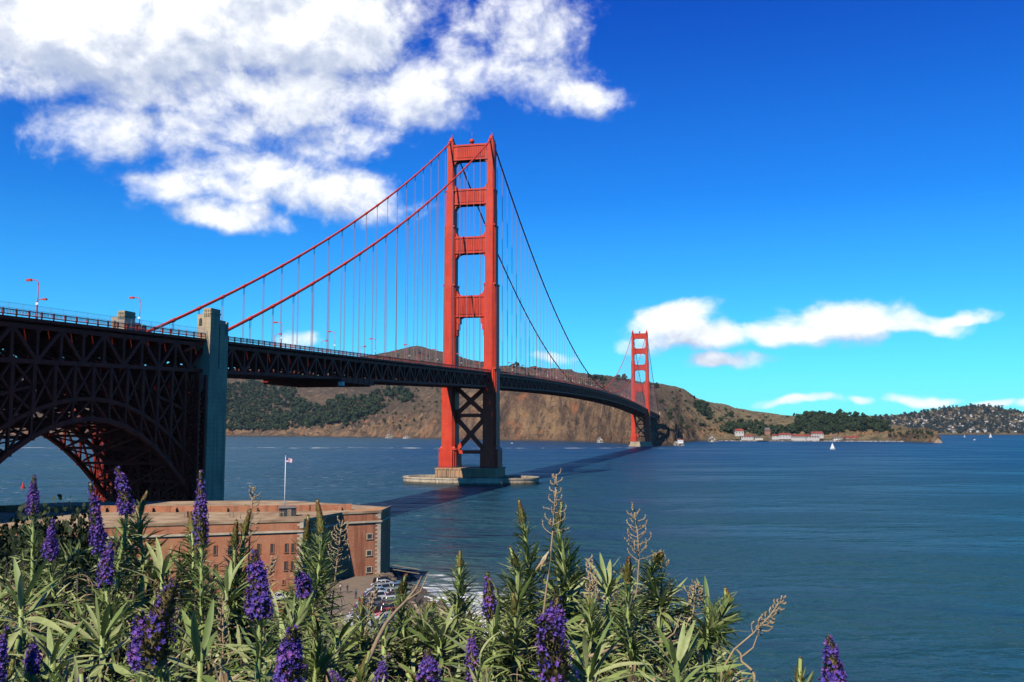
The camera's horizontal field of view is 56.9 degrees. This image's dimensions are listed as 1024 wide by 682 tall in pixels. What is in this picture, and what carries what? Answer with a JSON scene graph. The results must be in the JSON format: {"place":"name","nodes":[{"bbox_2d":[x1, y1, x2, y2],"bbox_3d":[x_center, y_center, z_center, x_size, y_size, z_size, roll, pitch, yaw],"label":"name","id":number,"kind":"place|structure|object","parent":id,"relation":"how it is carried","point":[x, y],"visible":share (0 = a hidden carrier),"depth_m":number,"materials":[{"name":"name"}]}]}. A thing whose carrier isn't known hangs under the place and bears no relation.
{"place":"outdoors","nodes":[
{"label":"outdoors","id":0,"kind":"place"},
{"bbox_2d":[174,575,445,672],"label":"ground","id":1,"kind":"structure","parent":0,"point":[360,584],"depth_m":180.41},
{"bbox_2d":[0,503,59,580],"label":"evergreen tree","id":2,"kind":"object","parent":1,"relation":"on","point":[5,536],"visible":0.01,"depth_m":41.52,"materials":[{"name":"green plant"}]},
{"bbox_2d":[0,525,66,655],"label":"evergreen tree","id":3,"kind":"object","parent":1,"relation":"on","point":[14,544],"visible":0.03,"depth_m":32.62,"materials":[{"name":"green plant"}]},
{"bbox_2d":[5,474,62,648],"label":"flowering echium","id":4,"kind":"object","parent":1,"relation":"on","point":[33,504],"visible":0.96,"depth_m":4.73,"materials":[{"name":"purple plant"}]},
{"bbox_2d":[0,555,85,678],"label":"leaf rosette","id":5,"kind":"object","parent":1,"relation":"on","point":[19,600],"visible":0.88,"depth_m":3.52,"materials":[{"name":"plant"}]},
{"bbox_2d":[2,503,84,561],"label":"evergreen tree","id":6,"kind":"object","parent":1,"relation":"on","point":[15,531],"depth_m":43.42,"materials":[{"name":"green plant"}]},
{"bbox_2d":[17,519,82,675],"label":"flowering echium","id":7,"kind":"object","parent":1,"relation":"on","point":[50,543],"visible":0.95,"depth_m":4.39,"materials":[{"name":"green plant"}]},
{"bbox_2d":[8,619,115,681],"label":"leaf rosette","id":8,"kind":"object","parent":1,"relation":"on","point":[50,652],"visible":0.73,"depth_m":2.95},
{"bbox_2d":[36,532,131,671],"bbox_3d":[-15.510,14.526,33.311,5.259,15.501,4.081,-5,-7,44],"label":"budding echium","id":9,"kind":"object","parent":1,"relation":"on","point":[82,564],"visible":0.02,"depth_m":33.32,"materials":[{"name":"green plant"}]},
{"bbox_2d":[43,592,134,681],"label":"leaf rosette","id":10,"kind":"object","parent":1,"relation":"on","point":[101,646],"visible":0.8,"depth_m":3.31,"materials":[{"name":"plant"}]},
{"bbox_2d":[42,494,137,601],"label":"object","id":11,"kind":"object","parent":1,"relation":"on","point":[79,531],"visible":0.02,"depth_m":44.38,"materials":[{"name":"green plant"}]},
{"bbox_2d":[76,481,122,680],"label":"flowering echium","id":12,"kind":"object","parent":1,"relation":"on","point":[96,529],"visible":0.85,"depth_m":4.22,"materials":[{"name":"purple plant"}]},
{"bbox_2d":[73,540,142,678],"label":"flowering echium","id":13,"kind":"object","parent":1,"relation":"on","point":[105,579],"visible":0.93,"depth_m":3.82,"materials":[{"name":"green plant"}]},
{"bbox_2d":[89,466,154,659],"bbox_3d":[-1.863,1.460,4.368,0.302,1.760,0.308,-2,-6,23],"label":"flowering echium","id":14,"kind":"object","parent":1,"relation":"on","point":[124,507],"visible":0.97,"depth_m":4.41,"materials":[{"name":"green plant"}]},
{"bbox_2d":[113,609,163,681],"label":"flowering echium","id":15,"kind":"object","parent":1,"relation":"on","point":[139,621],"visible":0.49,"depth_m":2.63,"materials":[{"name":"purple plant"}]},
{"bbox_2d":[113,490,174,611],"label":"budding echium","id":16,"kind":"object","parent":1,"relation":"on","point":[139,510],"visible":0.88,"depth_m":4.47,"materials":[{"name":"green plant"}]},
{"bbox_2d":[100,537,209,614],"bbox_3d":[-1.521,1.591,4.081,0.417,1.443,0.471,-5,-7,44],"label":"leaf rosette","id":17,"kind":"object","parent":1,"relation":"on","point":[161,567],"visible":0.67,"depth_m":4.12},
{"bbox_2d":[132,577,192,681],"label":"flowering echium","id":18,"kind":"object","parent":1,"relation":"on","point":[155,645],"visible":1,"depth_m":2.41,"materials":[{"name":"purple plant"}]},
{"bbox_2d":[153,512,223,671],"bbox_3d":[-1.401,1.539,4.098,0.296,1.553,0.350,-1,-5,9],"label":"budding echium","id":19,"kind":"object","parent":1,"relation":"on","point":[191,542],"visible":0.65,"depth_m":4.17,"materials":[{"name":"green plant"}]},
{"bbox_2d":[0,500,391,595],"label":"brick fort","id":20,"kind":"structure","parent":1,"relation":"on","point":[368,537],"depth_m":198.11,"materials":[{"name":"brick"}]},
{"bbox_2d":[278,505,297,516],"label":"roof hut","id":21,"kind":"object","parent":20,"relation":"on","point":[289,510],"visible":0.98,"depth_m":196.21,"materials":[{"name":"paint"}]},
{"bbox_2d":[126,598,265,681],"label":"leaf rosette","id":22,"kind":"object","parent":1,"relation":"on","point":[200,649],"visible":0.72,"depth_m":2.93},
{"bbox_2d":[173,469,233,678],"bbox_3d":[-1.256,1.413,3.854,0.320,1.760,0.309,0,-5,0],"label":"flowering echium","id":23,"kind":"object","parent":1,"relation":"on","point":[201,511],"visible":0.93,"depth_m":3.95,"materials":[{"name":"purple plant"}]},
{"bbox_2d":[172,552,276,651],"bbox_3d":[-1.139,1.569,3.752,0.402,1.428,0.404,-4,-7,37],"label":"leaf rosette","id":24,"kind":"object","parent":1,"relation":"on","point":[228,576],"visible":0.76,"depth_m":3.81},
{"bbox_2d":[212,594,236,681],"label":"dried echium","id":25,"kind":"object","parent":1,"relation":"on","point":[222,621],"visible":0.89,"depth_m":3.21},
{"bbox_2d":[204,519,267,670],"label":"budding echium","id":26,"kind":"object","parent":1,"relation":"on","point":[235,541],"visible":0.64,"depth_m":4.10,"materials":[{"name":"green plant"}]},
{"bbox_2d":[213,508,278,669],"bbox_3d":[-1.173,1.524,4.069,0.321,1.578,0.354,-1,-5,16],"label":"budding echium","id":27,"kind":"object","parent":1,"relation":"on","point":[245,527],"visible":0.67,"depth_m":4.14,"materials":[{"name":"green plant"}]},
{"bbox_2d":[218,548,282,681],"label":"flowering echium","id":28,"kind":"object","parent":1,"relation":"on","point":[259,602],"visible":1,"depth_m":2.76,"materials":[{"name":"purple plant"}]},
{"bbox_2d":[218,590,328,672],"bbox_3d":[-0.829,1.579,3.387,0.398,1.339,0.308,4,-7,-39],"label":"leaf rosette","id":29,"kind":"object","parent":1,"relation":"on","point":[277,615],"visible":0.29,"depth_m":3.42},
{"bbox_2d":[269,623,307,681],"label":"flowering echium","id":30,"kind":"object","parent":1,"relation":"on","point":[288,668],"visible":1,"depth_m":2.42,"materials":[{"name":"purple plant"}]},
{"bbox_2d":[268,514,351,669],"bbox_3d":[-0.859,1.520,3.968,0.315,1.566,0.331,-2,-6,20],"label":"budding echium","id":31,"kind":"object","parent":1,"relation":"on","point":[307,531],"visible":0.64,"depth_m":4.02,"materials":[{"name":"green plant"}]},
{"bbox_2d":[277,499,352,668],"bbox_3d":[-0.803,1.466,3.790,0.342,1.641,0.339,0,-5,0],"label":"budding echium","id":32,"kind":"object","parent":1,"relation":"on","point":[319,540],"visible":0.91,"depth_m":3.83,"materials":[{"name":"green plant"}]},
{"bbox_2d":[325,516,349,647],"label":"dried echium","id":33,"kind":"object","parent":1,"relation":"on","point":[342,548],"visible":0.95,"depth_m":4.08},
{"bbox_2d":[316,668,365,681],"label":"flowering echium","id":34,"kind":"object","parent":1,"relation":"on","point":[334,676],"visible":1,"depth_m":2.79,"materials":[{"name":"purple plant"}]},
{"bbox_2d":[299,606,390,681],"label":"leaf rosette","id":35,"kind":"object","parent":1,"relation":"on","point":[345,630],"visible":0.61,"depth_m":3.32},
{"bbox_2d":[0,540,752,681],"bbox_3d":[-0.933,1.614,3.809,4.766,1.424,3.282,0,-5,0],"label":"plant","id":36,"kind":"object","parent":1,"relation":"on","point":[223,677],"depth_m":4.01,"materials":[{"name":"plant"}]},
{"bbox_2d":[0,528,757,681],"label":"undergrowth","id":37,"kind":"object","parent":1,"relation":"on","point":[695,655],"depth_m":4.11,"materials":[{"name":"plant"}]},
{"bbox_2d":[0,625,20,681],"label":"flowering echium","id":38,"kind":"object","parent":37,"relation":"on","point":[3,646],"visible":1,"depth_m":2.70,"materials":[{"name":"purple plant"}]},
{"bbox_2d":[5,639,41,681],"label":"budding echium","id":39,"kind":"object","parent":37,"relation":"on","point":[13,658],"visible":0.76,"depth_m":2.88,"materials":[{"name":"green plant"}]},
{"bbox_2d":[10,636,58,681],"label":"flowering echium","id":40,"kind":"object","parent":37,"relation":"on","point":[33,670],"visible":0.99,"depth_m":2.80,"materials":[{"name":"purple plant"}]},
{"bbox_2d":[75,672,97,681],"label":"flowering echium","id":41,"kind":"object","parent":37,"relation":"on","point":[81,678],"visible":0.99,"depth_m":2.72,"materials":[{"name":"green plant"}]},
{"bbox_2d":[239,485,260,629],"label":"dried echium","id":42,"kind":"object","parent":37,"relation":"on","point":[251,505],"visible":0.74,"depth_m":4.34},
{"bbox_2d":[263,556,277,661],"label":"dried echium","id":43,"kind":"object","parent":37,"relation":"on","point":[274,561],"visible":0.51,"depth_m":3.70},
{"bbox_2d":[246,568,326,663],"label":"flowering echium","id":44,"kind":"object","parent":37,"relation":"on","point":[304,591],"visible":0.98,"depth_m":3.31,"materials":[{"name":"green plant"}]},
{"bbox_2d":[299,614,354,681],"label":"budding echium","id":45,"kind":"object","parent":37,"relation":"on","point":[319,666],"visible":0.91,"depth_m":3.14,"materials":[{"name":"green plant"}]},
{"bbox_2d":[330,596,405,681],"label":"budding echium","id":46,"kind":"object","parent":37,"relation":"on","point":[360,631],"visible":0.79,"depth_m":3.47,"materials":[{"name":"green plant"}]},
{"bbox_2d":[364,586,377,634],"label":"dried echium","id":47,"kind":"object","parent":37,"relation":"on","point":[373,598],"visible":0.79,"depth_m":3.62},
{"bbox_2d":[343,650,401,681],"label":"budding echium","id":48,"kind":"object","parent":37,"relation":"on","point":[361,675],"visible":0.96,"depth_m":2.98,"materials":[{"name":"green plant"}]},
{"bbox_2d":[347,603,421,681],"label":"leaf rosette","id":49,"kind":"object","parent":37,"relation":"on","point":[382,642],"visible":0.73,"depth_m":3.41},
{"bbox_2d":[367,654,405,681],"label":"flowering echium","id":50,"kind":"object","parent":37,"relation":"on","point":[381,669],"visible":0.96,"depth_m":2.90,"materials":[{"name":"purple plant"}]},
{"bbox_2d":[352,572,428,681],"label":"bare stick","id":51,"kind":"object","parent":37,"relation":"on","point":[381,631],"visible":0.87,"depth_m":3.41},
{"bbox_2d":[403,671,417,681],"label":"budding echium","id":52,"kind":"object","parent":37,"relation":"on","point":[411,677],"visible":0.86,"depth_m":2.91,"materials":[{"name":"green plant"}]},
{"bbox_2d":[415,648,442,681],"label":"flowering echium","id":53,"kind":"object","parent":37,"relation":"on","point":[429,668],"visible":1,"depth_m":2.68,"materials":[{"name":"purple plant"}]},
{"bbox_2d":[399,598,464,677],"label":"budding echium","id":54,"kind":"object","parent":37,"relation":"on","point":[428,610],"visible":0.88,"depth_m":3.61,"materials":[{"name":"green plant"}]},
{"bbox_2d":[386,604,479,681],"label":"leaf rosette","id":55,"kind":"object","parent":37,"relation":"on","point":[437,638],"visible":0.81,"depth_m":3.51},
{"bbox_2d":[440,630,517,681],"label":"leaf rosette","id":56,"kind":"object","parent":37,"relation":"on","point":[464,649],"visible":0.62,"depth_m":3.02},
{"bbox_2d":[469,667,521,681],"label":"budding echium","id":57,"kind":"object","parent":37,"relation":"on","point":[489,671],"visible":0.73,"depth_m":2.85,"materials":[{"name":"green plant"}]},
{"bbox_2d":[458,571,533,681],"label":"flowering echium","id":58,"kind":"object","parent":37,"relation":"on","point":[489,604],"visible":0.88,"depth_m":3.57,"materials":[{"name":"green plant"}]},
{"bbox_2d":[481,591,543,681],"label":"budding echium","id":59,"kind":"object","parent":37,"relation":"on","point":[514,647],"visible":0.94,"depth_m":3.48,"materials":[{"name":"green plant"}]},
{"bbox_2d":[476,546,553,680],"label":"budding echium","id":60,"kind":"object","parent":37,"relation":"on","point":[517,582],"visible":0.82,"depth_m":3.88,"materials":[{"name":"green plant"}]},
{"bbox_2d":[517,593,585,681],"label":"flowering echium","id":61,"kind":"object","parent":37,"relation":"on","point":[555,613],"visible":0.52,"depth_m":2.71,"materials":[{"name":"purple plant"}]},
{"bbox_2d":[531,567,585,618],"bbox_3d":[0.214,1.631,3.979,0.335,1.345,0.341,-5,-7,42],"label":"leaf rosette","id":62,"kind":"object","parent":37,"relation":"on","point":[558,589],"visible":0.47,"depth_m":4.03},
{"bbox_2d":[574,554,599,655],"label":"dried echium","id":63,"kind":"object","parent":37,"relation":"on","point":[595,579],"visible":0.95,"depth_m":3.68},
{"bbox_2d":[565,594,626,681],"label":"budding echium","id":64,"kind":"object","parent":37,"relation":"on","point":[591,632],"visible":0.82,"depth_m":3.54,"materials":[{"name":"green plant"}]},
{"bbox_2d":[588,613,681,658],"bbox_3d":[0.465,1.074,3.462,0.491,0.108,0.032,4,-7,-36],"label":"bare stick","id":65,"kind":"object","parent":37,"relation":"on","point":[617,647],"visible":0.58,"depth_m":3.50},
{"bbox_2d":[625,548,698,664],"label":"budding echium","id":66,"kind":"object","parent":37,"relation":"on","point":[653,582],"visible":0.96,"depth_m":3.92,"materials":[{"name":"green plant"}]},
{"bbox_2d":[652,550,677,619],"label":"dried echium","id":67,"kind":"object","parent":37,"relation":"on","point":[668,560],"visible":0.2,"depth_m":4.02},
{"bbox_2d":[615,620,743,681],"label":"leaf rosette","id":68,"kind":"object","parent":37,"relation":"on","point":[681,656],"visible":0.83,"depth_m":3.04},
{"bbox_2d":[686,579,705,673],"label":"dried echium","id":69,"kind":"object","parent":37,"relation":"on","point":[692,587],"visible":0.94,"depth_m":3.82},
{"bbox_2d":[666,575,750,668],"bbox_3d":[0.795,1.623,3.778,0.319,1.324,0.316,2,-6,-16],"label":"leaf rosette","id":70,"kind":"object","parent":37,"relation":"on","point":[706,596],"visible":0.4,"depth_m":3.85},
{"bbox_2d":[674,587,746,681],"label":"budding echium","id":71,"kind":"object","parent":37,"relation":"on","point":[716,627],"visible":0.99,"depth_m":3.64,"materials":[{"name":"green plant"}]},
{"bbox_2d":[736,631,758,681],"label":"bare stick","id":72,"kind":"object","parent":71,"relation":"attached to","point":[748,667],"visible":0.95,"depth_m":3.56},
{"bbox_2d":[707,662,747,681],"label":"budding echium","id":73,"kind":"object","parent":37,"relation":"on","point":[727,676],"visible":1,"depth_m":2.90,"materials":[{"name":"green plant"}]},
{"bbox_2d":[817,635,848,681],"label":"flowering echium","id":74,"kind":"object","parent":37,"relation":"on","point":[832,670],"visible":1,"depth_m":2.89,"materials":[{"name":"purple plant"}]},
{"bbox_2d":[367,583,390,589],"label":"parked car","id":75,"kind":"object","parent":1,"relation":"on","point":[386,585],"visible":0.32,"depth_m":182.72,"materials":[{"name":"paint"}]},
{"bbox_2d":[373,574,444,681],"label":"budding echium","id":76,"kind":"object","parent":1,"relation":"on","point":[401,594],"visible":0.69,"depth_m":3.71,"materials":[{"name":"green plant"}]},
{"bbox_2d":[379,567,481,647],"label":"shore rocks","id":77,"kind":"object","parent":1,"relation":"on","point":[419,598],"visible":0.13,"depth_m":196.21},
{"bbox_2d":[416,550,487,670],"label":"budding echium","id":78,"kind":"object","parent":1,"relation":"on","point":[460,587],"visible":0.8,"depth_m":4.05,"materials":[{"name":"green plant"}]},
{"bbox_2d":[449,629,482,681],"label":"flowering echium","id":79,"kind":"object","parent":1,"relation":"on","point":[471,648],"visible":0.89,"depth_m":2.89,"materials":[{"name":"purple plant"}]},
{"bbox_2d":[444,597,536,681],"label":"leaf rosette","id":80,"kind":"object","parent":1,"relation":"on","point":[494,628],"visible":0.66,"depth_m":3.50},
{"bbox_2d":[497,498,561,662],"bbox_3d":[0.075,1.501,4.051,0.315,1.619,0.335,0,-5,0],"label":"budding echium","id":81,"kind":"object","parent":1,"relation":"on","point":[529,559],"visible":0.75,"depth_m":4.14,"materials":[{"name":"green plant"}]},
{"bbox_2d":[535,469,568,612],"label":"dried echium","id":82,"kind":"object","parent":1,"relation":"on","point":[543,559],"visible":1,"depth_m":3.88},
{"bbox_2d":[531,613,578,681],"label":"flowering echium","id":83,"kind":"object","parent":1,"relation":"on","point":[554,665],"visible":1,"depth_m":2.51,"materials":[{"name":"purple plant"}]},
{"bbox_2d":[534,500,605,647],"bbox_3d":[0.251,1.505,4.037,0.350,1.610,0.406,0,-5,0],"label":"budding echium","id":84,"kind":"object","parent":1,"relation":"on","point":[562,568],"visible":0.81,"depth_m":4.12,"materials":[{"name":"green plant"}]},
{"bbox_2d":[536,615,652,681],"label":"leaf rosette","id":85,"kind":"object","parent":1,"relation":"on","point":[589,673],"visible":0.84,"depth_m":2.81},
{"bbox_2d":[565,553,653,636],"bbox_3d":[0.360,1.574,3.760,0.472,1.419,0.406,0,-5,0],"label":"leaf rosette","id":86,"kind":"object","parent":1,"relation":"on","point":[607,586],"visible":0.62,"depth_m":3.82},
{"bbox_2d":[599,556,669,681],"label":"budding echium","id":87,"kind":"object","parent":1,"relation":"on","point":[627,632],"visible":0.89,"depth_m":3.40,"materials":[{"name":"green plant"}]},
{"bbox_2d":[621,502,656,630],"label":"dried echium","id":88,"kind":"object","parent":1,"relation":"on","point":[637,529],"visible":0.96,"depth_m":3.88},
{"bbox_2d":[635,655,710,681],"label":"leaf rosette","id":89,"kind":"object","parent":1,"relation":"on","point":[674,677],"visible":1,"depth_m":2.66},
{"bbox_2d":[720,595,786,679],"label":"dried echium","id":90,"kind":"object","parent":1,"relation":"on","point":[771,615],"visible":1,"depth_m":3.45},
{"bbox_2d":[775,657,814,681],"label":"budding echium","id":91,"kind":"object","parent":1,"relation":"on","point":[799,674],"visible":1,"depth_m":2.91,"materials":[{"name":"green plant"}]},
{"bbox_2d":[0,346,943,445],"bbox_3d":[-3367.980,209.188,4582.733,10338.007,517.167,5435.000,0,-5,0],"label":"headland hills","id":92,"kind":"structure","parent":0,"point":[524,416],"depth_m":2894.14,"materials":[{"name":"soil"}]},
{"bbox_2d":[226,379,413,429],"bbox_3d":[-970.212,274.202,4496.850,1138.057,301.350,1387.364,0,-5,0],"label":"woods","id":93,"kind":"object","parent":92,"relation":"on","point":[298,406],"visible":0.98,"depth_m":4274.23,"materials":[{"name":"green plant"}]},
{"bbox_2d":[360,386,441,428],"bbox_3d":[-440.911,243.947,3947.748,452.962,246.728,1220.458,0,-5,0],"label":"scrub","id":94,"kind":"object","parent":92,"relation":"on","point":[399,427],"visible":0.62,"depth_m":3681.99,"materials":[{"name":"green plant"}]},
{"bbox_2d":[394,351,614,387],"bbox_3d":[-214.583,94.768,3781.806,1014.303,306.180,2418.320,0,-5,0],"label":"scrub","id":95,"kind":"object","parent":92,"relation":"on","point":[589,382],"visible":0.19,"depth_m":3218.41,"materials":[{"name":"green plant"}]},
{"bbox_2d":[693,399,712,418],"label":"woods","id":96,"kind":"object","parent":92,"relation":"on","point":[703,408],"visible":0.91,"depth_m":3001.19,"materials":[{"name":"green plant"}]},
{"bbox_2d":[663,389,788,432],"bbox_3d":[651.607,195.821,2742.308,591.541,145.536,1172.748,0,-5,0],"label":"scrub","id":97,"kind":"object","parent":92,"relation":"on","point":[670,412],"visible":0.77,"depth_m":2812.04,"materials":[{"name":"green plant"}]},
{"bbox_2d":[722,418,798,434],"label":"woods","id":98,"kind":"object","parent":92,"relation":"on","point":[751,425],"visible":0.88,"depth_m":2856.23,"materials":[{"name":"green plant"}]},
{"bbox_2d":[778,433,790,438],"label":"harbour building","id":99,"kind":"structure","parent":92,"relation":"on","point":[784,435],"depth_m":2670.12,"materials":[{"name":"white paint"}]},
{"bbox_2d":[790,434,805,439],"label":"harbour building","id":100,"kind":"structure","parent":92,"relation":"on","point":[798,436],"depth_m":2669.88,"materials":[{"name":"white paint"}]},
{"bbox_2d":[810,431,823,437],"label":"harbour building","id":101,"kind":"structure","parent":92,"relation":"on","point":[820,434],"depth_m":2670.39,"materials":[{"name":"white paint"}]},
{"bbox_2d":[778,409,890,432],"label":"woods","id":102,"kind":"object","parent":92,"relation":"on","point":[822,421],"visible":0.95,"depth_m":2850.73,"materials":[{"name":"green plant"}]},
{"bbox_2d":[888,427,933,438],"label":"scrub","id":103,"kind":"object","parent":92,"relation":"on","point":[926,431],"visible":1,"depth_m":2435.08,"materials":[{"name":"green plant"}]},
{"bbox_2d":[0,435,1023,681],"bbox_3d":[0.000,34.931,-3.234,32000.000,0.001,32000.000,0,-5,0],"label":"water","id":104,"kind":"structure","parent":0,"point":[890,561],"depth_m":357.62,"materials":[{"name":"liquid"}]},
{"bbox_2d":[0,132,660,501],"bbox_3d":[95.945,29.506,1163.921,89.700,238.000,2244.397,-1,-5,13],"label":"suspension bridge","id":105,"kind":"structure","parent":104,"relation":"in","point":[156,428],"depth_m":274.81,"materials":[{"name":"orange metal"}]},
{"bbox_2d":[262,370,374,387],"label":"maintenance platform","id":106,"kind":"structure","parent":105,"relation":"hanging from","point":[345,382],"depth_m":374.72,"materials":[{"name":"black metal"}]},
{"bbox_2d":[718,440,903,441],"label":"breakwater","id":107,"kind":"object","parent":104,"relation":"in","point":[813,440],"visible":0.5,"depth_m":2546.45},
{"bbox_2d":[0,0,1023,415],"label":"sky","id":108,"kind":"structure","parent":0,"point":[800,206],"materials":[{"name":"blue"}]},
{"bbox_2d":[849,405,1023,434],"bbox_3d":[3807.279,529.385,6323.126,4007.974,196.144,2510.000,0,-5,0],"label":"hill across water","id":109,"kind":"structure","parent":0,"point":[1012,432],"depth_m":5746.80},
{"bbox_2d":[871,403,1023,433],"bbox_3d":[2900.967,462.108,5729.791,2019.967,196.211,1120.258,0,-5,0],"label":"woods","id":110,"kind":"object","parent":109,"relation":"on","point":[965,427],"visible":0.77,"depth_m":5677.97,"materials":[{"name":"plant"}]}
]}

